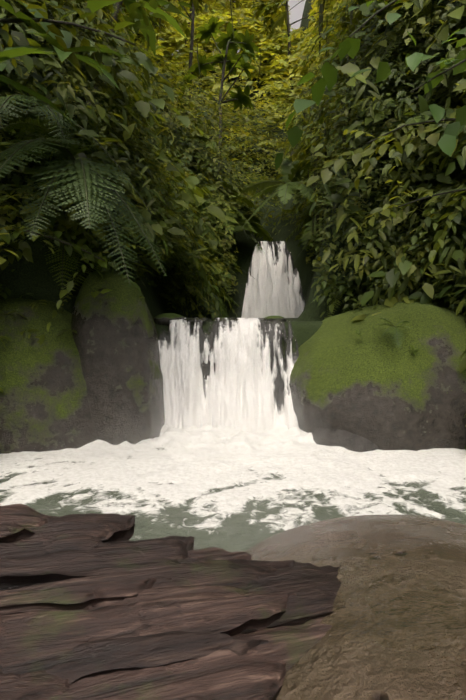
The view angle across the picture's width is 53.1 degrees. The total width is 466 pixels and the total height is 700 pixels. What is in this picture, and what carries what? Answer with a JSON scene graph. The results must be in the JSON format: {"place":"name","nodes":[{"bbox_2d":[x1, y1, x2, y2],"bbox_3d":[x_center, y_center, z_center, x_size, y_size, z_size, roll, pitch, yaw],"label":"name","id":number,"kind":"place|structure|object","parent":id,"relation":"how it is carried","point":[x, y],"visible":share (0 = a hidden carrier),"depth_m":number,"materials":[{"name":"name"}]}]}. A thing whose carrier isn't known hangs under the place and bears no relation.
{"place":"outdoors","nodes":[
{"label":"outdoors","id":0,"kind":"place"},
{"bbox_2d":[0,423,465,551],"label":"water pool","id":1,"kind":"structure","parent":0,"point":[235,502],"depth_m":4.68,"materials":[{"name":"white liquid"}]},
{"bbox_2d":[98,389,328,445],"bbox_3d":[0.000,0.874,6.047,4.000,0.800,0.150,0,4,-1],"label":"water spray","id":2,"kind":"object","parent":1,"relation":"on","point":[219,426],"visible":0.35,"depth_m":5.99,"materials":[{"name":"white liquid"}]},
{"bbox_2d":[42,417,403,459],"bbox_3d":[-0.187,1.055,5.552,4.600,0.500,0.150,0,4,-1],"label":"water spray","id":3,"kind":"object","parent":1,"relation":"on","point":[222,449],"visible":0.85,"depth_m":5.50,"materials":[{"name":"white liquid"}]},
{"bbox_2d":[147,359,303,438],"bbox_3d":[-0.109,0.653,6.381,3.400,1.200,0.150,0,4,-1],"label":"water spray","id":4,"kind":"object","parent":1,"relation":"on","point":[226,408],"visible":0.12,"depth_m":6.33,"materials":[{"name":"white liquid"}]},
{"bbox_2d":[0,0,465,349],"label":"terrain","id":5,"kind":"structure","parent":0,"point":[35,278],"depth_m":8.44,"materials":[{"name":"green plant"}]},
{"bbox_2d":[0,298,97,453],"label":"rock","id":6,"kind":"object","parent":5,"relation":"on","point":[46,393],"visible":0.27,"depth_m":5.97,"materials":[{"name":"green stone"}]},
{"bbox_2d":[71,269,164,444],"bbox_3d":[-1.689,0.654,6.921,1.404,3.643,1.741,0,4,-1],"label":"rock","id":7,"kind":"object","parent":5,"relation":"on","point":[115,336],"visible":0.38,"depth_m":6.18,"materials":[{"name":"grey stone"}]},
{"bbox_2d":[153,313,183,325],"bbox_3d":[-1.020,-0.476,7.487,0.521,0.239,0.440,0,4,-1],"label":"mossy rock","id":8,"kind":"object","parent":5,"relation":"on","point":[163,319],"visible":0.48,"depth_m":7.32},
{"bbox_2d":[0,0,464,337],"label":"plant stems","id":9,"kind":"object","parent":5,"relation":"on","point":[72,157],"visible":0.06,"depth_m":5.94,"materials":[{"name":"green plant"}]},
{"bbox_2d":[0,0,465,347],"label":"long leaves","id":10,"kind":"object","parent":9,"relation":"attached to","point":[212,26],"visible":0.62,"depth_m":6.92,"materials":[{"name":"green plant"}]},
{"bbox_2d":[0,0,465,449],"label":"shrubs","id":11,"kind":"object","parent":5,"relation":"on","point":[450,140],"visible":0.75,"depth_m":6.79,"materials":[{"name":"green plant"}]},
{"bbox_2d":[0,0,465,428],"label":"fern pinnae","id":12,"kind":"object","parent":5,"relation":"on","point":[41,145],"visible":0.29,"depth_m":5.40,"materials":[{"name":"green plant"}]},
{"bbox_2d":[0,0,465,260],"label":"branches","id":13,"kind":"object","parent":5,"relation":"on","point":[19,20],"visible":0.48,"depth_m":6.51,"materials":[{"name":"brown plant"}]},
{"bbox_2d":[76,0,392,317],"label":"foliage","id":14,"kind":"object","parent":5,"relation":"on","point":[287,164],"visible":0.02,"depth_m":12.32,"materials":[{"name":"green plant"}]},
{"bbox_2d":[98,0,374,147],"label":"foliage leaves","id":15,"kind":"object","parent":5,"relation":"on","point":[257,18],"visible":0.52,"depth_m":27.98,"materials":[{"name":"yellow plant"}]},
{"bbox_2d":[201,332,295,399],"bbox_3d":[-0.114,0.734,7.978,3.494,2.333,2.135,0,4,-1],"label":"waterfall rock","id":16,"kind":"object","parent":5,"relation":"on","point":[205,368],"depth_m":6.98,"materials":[{"name":"grey stone"}]},
{"bbox_2d":[158,318,298,432],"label":"waterfall","id":17,"kind":"object","parent":16,"relation":"on","point":[251,343],"visible":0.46,"depth_m":6.90,"materials":[{"name":"white liquid"}]},
{"bbox_2d":[53,0,457,315],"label":"foliage leaves","id":18,"kind":"object","parent":5,"relation":"on","point":[239,132],"visible":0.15,"depth_m":12.95,"materials":[{"name":"green plant"}]},
{"bbox_2d":[159,0,368,253],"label":"trunks","id":19,"kind":"object","parent":5,"relation":"on","point":[321,8],"visible":0.27,"depth_m":10.68,"materials":[{"name":"brown wood"}]},
{"bbox_2d":[235,278,307,317],"bbox_3d":[1.176,-1.415,12.852,2.600,1.300,0.150,0,4,-1],"label":"water spray","id":20,"kind":"object","parent":5,"relation":"on","point":[265,313],"visible":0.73,"depth_m":12.81,"materials":[{"name":"white liquid"}]},
{"bbox_2d":[241,241,304,317],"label":"waterfall","id":21,"kind":"object","parent":5,"relation":"on","point":[268,262],"visible":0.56,"depth_m":13.28,"materials":[{"name":"white liquid"}]},
{"bbox_2d":[265,315,286,321],"bbox_3d":[0.679,-0.482,7.590,0.391,0.158,0.278,0,4,-1],"label":"mossy rock","id":22,"kind":"object","parent":5,"relation":"on","point":[281,319],"visible":0.31,"depth_m":7.49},
{"bbox_2d":[309,428,379,451],"bbox_3d":[1.609,1.270,6.358,1.208,0.937,1.087,0,4,-1],"label":"rock","id":23,"kind":"object","parent":5,"relation":"on","point":[347,440],"depth_m":5.91,"materials":[{"name":"grey stone"}]},
{"bbox_2d":[289,301,465,450],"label":"rock","id":24,"kind":"object","parent":5,"relation":"on","point":[385,385],"visible":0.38,"depth_m":5.97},
{"bbox_2d":[176,0,305,53],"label":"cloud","id":25,"kind":"structure","parent":0,"point":[296,12],"depth_m":216.22,"materials":[{"name":"white"}]},
{"bbox_2d":[244,514,465,699],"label":"foreground rock","id":26,"kind":"object","parent":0,"point":[396,619],"visible":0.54,"depth_m":1.30,"materials":[{"name":"brown stone"}]},
{"bbox_3d":[-0.503,2.490,0.654,5.270,2.711,4.058,0,4,-1],"label":"foreground rock","id":27,"kind":"object","parent":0,"visible":0},
{"bbox_2d":[0,504,340,699],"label":"rock ledge","id":28,"kind":"object","parent":27,"relation":"on","point":[93,606],"visible":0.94,"depth_m":1.22,"materials":[{"name":"brown stone"}]}
]}

